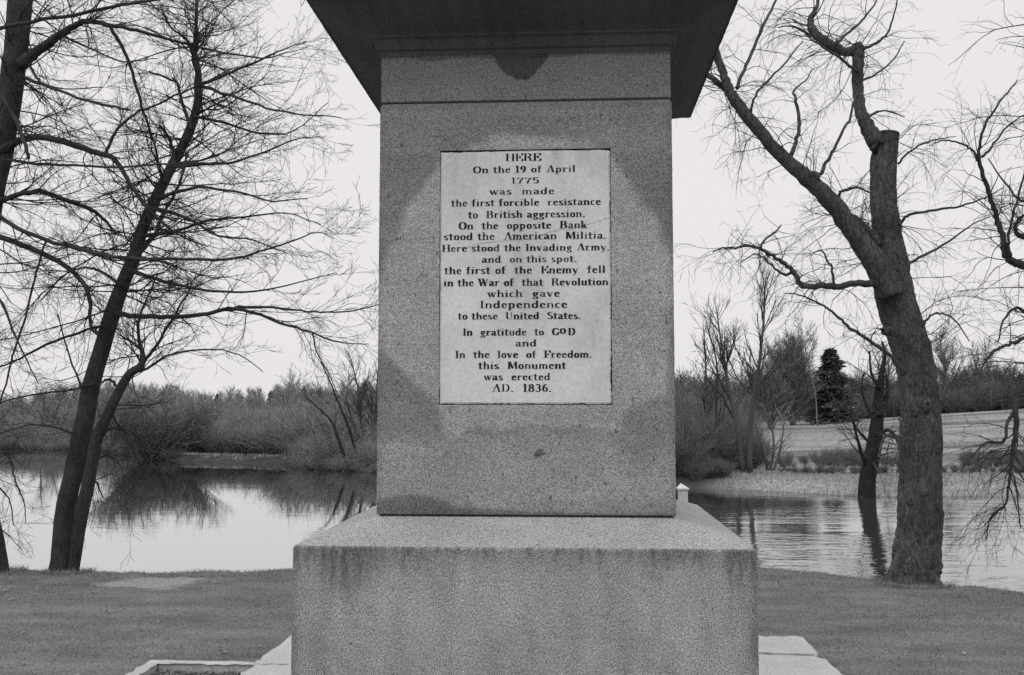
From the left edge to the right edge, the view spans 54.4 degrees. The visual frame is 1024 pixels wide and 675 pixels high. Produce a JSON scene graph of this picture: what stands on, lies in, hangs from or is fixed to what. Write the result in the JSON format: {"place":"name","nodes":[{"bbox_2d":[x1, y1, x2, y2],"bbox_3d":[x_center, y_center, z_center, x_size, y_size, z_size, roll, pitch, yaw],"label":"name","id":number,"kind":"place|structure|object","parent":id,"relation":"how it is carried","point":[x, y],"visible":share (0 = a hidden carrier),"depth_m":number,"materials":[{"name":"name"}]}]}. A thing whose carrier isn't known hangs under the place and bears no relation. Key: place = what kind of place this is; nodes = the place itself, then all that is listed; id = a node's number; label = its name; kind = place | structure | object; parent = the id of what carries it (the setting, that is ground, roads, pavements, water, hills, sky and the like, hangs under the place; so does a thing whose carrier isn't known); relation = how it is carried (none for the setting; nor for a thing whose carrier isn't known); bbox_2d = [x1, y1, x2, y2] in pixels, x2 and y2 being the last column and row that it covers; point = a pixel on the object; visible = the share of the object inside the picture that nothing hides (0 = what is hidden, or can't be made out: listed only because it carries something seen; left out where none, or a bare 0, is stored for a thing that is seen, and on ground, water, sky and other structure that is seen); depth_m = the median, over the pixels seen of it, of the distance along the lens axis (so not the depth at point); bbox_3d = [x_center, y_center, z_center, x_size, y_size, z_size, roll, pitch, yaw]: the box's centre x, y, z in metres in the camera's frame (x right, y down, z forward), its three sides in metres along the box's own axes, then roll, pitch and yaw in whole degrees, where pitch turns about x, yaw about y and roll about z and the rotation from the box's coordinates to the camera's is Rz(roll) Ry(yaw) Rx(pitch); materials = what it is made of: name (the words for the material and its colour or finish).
{"place":"outdoors","nodes":[
{"label":"outdoors","id":0,"kind":"place"},
{"bbox_2d":[150,669,240,674],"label":"gravel","id":1,"kind":"structure","parent":0,"point":[168,672],"depth_m":6.01,"materials":[{"name":"grey gravel"}]},
{"bbox_2d":[0,449,1023,591],"bbox_3d":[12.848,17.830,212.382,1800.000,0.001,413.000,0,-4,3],"label":"water","id":2,"kind":"structure","parent":0,"point":[242,517],"depth_m":23.25,"materials":[{"name":"grey liquid"}]},
{"bbox_2d":[676,483,688,501],"bbox_3d":[4.388,4.288,25.541,0.295,1.097,0.295,0,-4,3],"label":"bridge post","id":3,"kind":"object","parent":2,"relation":"in","point":[682,489],"visible":0.54,"depth_m":25.44,"materials":[{"name":"white wood"}]},
{"bbox_2d":[0,409,1023,674],"bbox_3d":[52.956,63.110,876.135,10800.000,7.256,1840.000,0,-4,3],"label":"ground","id":4,"kind":"structure","parent":0,"point":[244,633],"depth_m":7.81,"materials":[{"name":"plant"}]},
{"bbox_2d":[27,380,66,437],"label":"bare tree","id":5,"kind":"object","parent":4,"relation":"on","point":[52,409],"visible":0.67,"depth_m":67.68,"materials":[{"name":"grey plant"}]},
{"bbox_2d":[95,385,237,459],"bbox_3d":[-18.438,4.330,51.045,7.506,4.680,6.802,-1,-4,18],"label":"willow tree","id":6,"kind":"object","parent":4,"relation":"on","point":[197,420],"visible":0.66,"depth_m":50.82,"materials":[{"name":"grey plant"}]},
{"bbox_2d":[0,384,377,472],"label":"brush","id":7,"kind":"object","parent":4,"relation":"on","point":[267,430],"visible":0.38,"depth_m":51.85,"materials":[{"name":"plant"}]},
{"bbox_2d":[0,377,377,412],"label":"woods","id":8,"kind":"object","parent":4,"relation":"on","point":[252,395],"visible":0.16,"depth_m":146.20,"materials":[{"name":"grey plant"}]},
{"bbox_2d":[0,0,378,571],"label":"maple tree","id":9,"kind":"object","parent":4,"relation":"on","point":[73,506],"visible":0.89,"depth_m":10.12,"materials":[{"name":"black plant"}]},
{"bbox_2d":[0,0,378,572],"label":"old maple tree","id":10,"kind":"object","parent":4,"relation":"on","point":[19,57],"visible":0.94,"depth_m":10.06,"materials":[{"name":"black plant"}]},
{"bbox_2d":[125,660,253,674],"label":"stone kerb","id":11,"kind":"structure","parent":4,"relation":"on","point":[150,667],"depth_m":6.07,"materials":[{"name":"stone"}]},
{"bbox_2d":[241,664,290,674],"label":"paving slab","id":12,"kind":"structure","parent":4,"relation":"on","point":[271,669],"depth_m":5.72,"materials":[{"name":"stone"}]},
{"bbox_2d":[267,391,273,402],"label":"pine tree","id":13,"kind":"object","parent":4,"relation":"on","point":[269,394],"visible":0.34,"depth_m":258.55,"materials":[{"name":"grey plant"}]},
{"bbox_2d":[275,365,311,414],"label":"bare tree","id":14,"kind":"object","parent":4,"relation":"on","point":[292,395],"visible":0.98,"depth_m":73.63,"materials":[{"name":"grey plant"}]},
{"bbox_2d":[296,378,350,470],"bbox_3d":[-7.971,3.697,42.347,2.656,4.178,1.406,-2,-4,21],"label":"leaning shrub","id":15,"kind":"object","parent":4,"relation":"on","point":[336,436],"visible":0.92,"depth_m":42.17,"materials":[{"name":"grey plant"}]},
{"bbox_2d":[315,366,356,412],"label":"bare tree","id":16,"kind":"object","parent":4,"relation":"on","point":[331,395],"visible":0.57,"depth_m":66.37,"materials":[{"name":"grey plant"}]},
{"bbox_2d":[308,344,363,455],"bbox_3d":[-7.557,2.997,43.453,3.105,5.744,1.306,-1,-4,19],"label":"leaning shrub","id":17,"kind":"object","parent":4,"relation":"on","point":[349,429],"visible":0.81,"depth_m":43.19,"materials":[{"name":"grey plant"}]},
{"bbox_2d":[334,385,363,441],"bbox_3d":[-7.385,4.143,47.383,2.299,4.051,1.638,-2,-5,25],"label":"leaning shrub","id":18,"kind":"object","parent":4,"relation":"on","point":[349,410],"visible":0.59,"depth_m":47.45,"materials":[{"name":"grey plant"}]},
{"bbox_2d":[332,335,377,442],"bbox_3d":[-6.819,2.824,47.677,3.511,6.124,3.597,1,-4,-12],"label":"bare tree","id":19,"kind":"object","parent":4,"relation":"on","point":[363,386],"visible":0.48,"depth_m":47.53,"materials":[{"name":"grey plant"}]},
{"bbox_2d":[291,0,758,674],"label":"stone monument","id":20,"kind":"object","parent":4,"relation":"on","point":[529,514],"visible":1,"depth_m":4.28,"materials":[{"name":"stone"}]},
{"bbox_2d":[254,635,817,664],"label":"paving slab","id":21,"kind":"structure","parent":4,"relation":"on","point":[280,654],"depth_m":6.22,"materials":[{"name":"stone"}]},
{"bbox_2d":[176,417,1023,496],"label":"reeds","id":22,"kind":"object","parent":4,"relation":"on","point":[854,477],"visible":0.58,"depth_m":33.38,"materials":[{"name":"grey plant"}]},
{"bbox_2d":[687,305,739,427],"bbox_3d":[7.742,1.889,37.814,2.092,6.565,2.411,0,-4,3],"label":"bare tree","id":23,"kind":"object","parent":4,"relation":"on","point":[705,399],"visible":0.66,"depth_m":37.89,"materials":[{"name":"grey plant"}]},
{"bbox_2d":[679,255,795,472],"bbox_3d":[8.386,0.939,36.077,3.247,8.236,3.513,4,-6,-44],"label":"bare tree","id":24,"kind":"object","parent":4,"relation":"on","point":[734,408],"visible":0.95,"depth_m":36.06,"materials":[{"name":"grey plant"}]},
{"bbox_2d":[741,354,797,428],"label":"round bare tree","id":25,"kind":"object","parent":4,"relation":"on","point":[773,391],"visible":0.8,"depth_m":78.55,"materials":[{"name":"plant"}]},
{"bbox_2d":[754,399,797,470],"bbox_3d":[9.943,3.772,37.779,1.708,2.864,2.390,-2,-5,27],"label":"bare tree","id":26,"kind":"object","parent":4,"relation":"on","point":[780,448],"visible":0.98,"depth_m":37.72,"materials":[{"name":"plant"}]},
{"bbox_2d":[756,328,828,424],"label":"round bare tree","id":27,"kind":"object","parent":4,"relation":"on","point":[798,372],"visible":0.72,"depth_m":85.78,"materials":[{"name":"grey plant"}]},
{"bbox_2d":[758,654,841,674],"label":"paving slab","id":28,"kind":"structure","parent":4,"relation":"on","point":[788,665],"depth_m":5.84,"materials":[{"name":"stone"}]},
{"bbox_2d":[790,309,819,425],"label":"slim bare tree","id":29,"kind":"object","parent":4,"relation":"on","point":[814,343],"visible":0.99,"depth_m":82.50,"materials":[{"name":"plant"}]},
{"bbox_2d":[796,348,871,424],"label":"conifer tree","id":30,"kind":"object","parent":4,"relation":"on","point":[828,357],"visible":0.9,"depth_m":87.58,"materials":[{"name":"plant"}]},
{"bbox_2d":[673,0,1023,586],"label":"pruned tree","id":31,"kind":"object","parent":4,"relation":"on","point":[879,249],"visible":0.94,"depth_m":9.56,"materials":[{"name":"grey plant"}]},
{"bbox_2d":[675,378,1023,479],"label":"brush","id":32,"kind":"object","parent":4,"relation":"on","point":[702,449],"visible":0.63,"depth_m":36.81,"materials":[{"name":"plant"}]},
{"bbox_2d":[675,365,1023,422],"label":"woods","id":33,"kind":"object","parent":4,"relation":"on","point":[691,382],"visible":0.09,"depth_m":117.96,"materials":[{"name":"grey plant"}]},
{"bbox_2d":[816,331,899,497],"bbox_3d":[10.774,2.195,29.598,3.454,5.779,3.070,0,-4,3],"label":"leaning tree","id":34,"kind":"object","parent":4,"relation":"on","point":[867,479],"visible":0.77,"depth_m":29.60,"materials":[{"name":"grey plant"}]},
{"bbox_2d":[840,364,876,400],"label":"round bare tree","id":35,"kind":"object","parent":4,"relation":"on","point":[858,384],"visible":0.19,"depth_m":99.69,"materials":[{"name":"grey plant"}]},
{"bbox_2d":[871,340,896,389],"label":"bare tree","id":36,"kind":"object","parent":4,"relation":"on","point":[878,365],"visible":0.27,"depth_m":101.44,"materials":[{"name":"grey plant"}]},
{"bbox_2d":[884,374,898,393],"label":"round bare tree","id":37,"kind":"object","parent":4,"relation":"on","point":[893,377],"visible":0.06,"depth_m":99.67,"materials":[{"name":"grey plant"}]},
{"bbox_2d":[847,369,1023,418],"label":"hedge","id":38,"kind":"object","parent":4,"relation":"on","point":[983,394],"visible":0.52,"depth_m":93.59,"materials":[{"name":"grey plant"}]},
{"bbox_2d":[928,318,967,389],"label":"bare tree","id":39,"kind":"object","parent":4,"relation":"on","point":[942,358],"visible":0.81,"depth_m":97.99,"materials":[{"name":"grey plant"}]},
{"bbox_2d":[883,0,1023,599],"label":"drooping tree","id":40,"kind":"object","parent":4,"relation":"on","point":[1004,247],"visible":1,"depth_m":8.42,"materials":[{"name":"black plant"}]},
{"bbox_2d":[949,363,986,386],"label":"round bare tree","id":41,"kind":"object","parent":4,"relation":"on","point":[967,373],"visible":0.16,"depth_m":99.05,"materials":[{"name":"plant"}]},
{"bbox_2d":[964,334,1005,382],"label":"bare tree","id":42,"kind":"object","parent":4,"relation":"on","point":[974,360],"visible":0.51,"depth_m":104.83,"materials":[{"name":"plant"}]},
{"bbox_2d":[976,361,1012,384],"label":"round bare tree","id":43,"kind":"object","parent":4,"relation":"on","point":[989,371],"visible":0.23,"depth_m":98.58,"materials":[{"name":"plant"}]},
{"bbox_2d":[990,355,1023,407],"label":"broad bare tree","id":44,"kind":"object","parent":4,"relation":"on","point":[1014,375],"visible":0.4,"depth_m":94.60,"materials":[{"name":"grey plant"}]},
{"bbox_2d":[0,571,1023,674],"bbox_3d":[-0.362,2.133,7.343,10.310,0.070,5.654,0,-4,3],"label":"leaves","id":45,"kind":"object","parent":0,"point":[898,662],"visible":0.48,"depth_m":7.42,"materials":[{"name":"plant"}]},
{"bbox_2d":[0,0,1023,404],"label":"sky","id":46,"kind":"structure","parent":0,"point":[704,197],"materials":[{"name":"white"}]}
]}

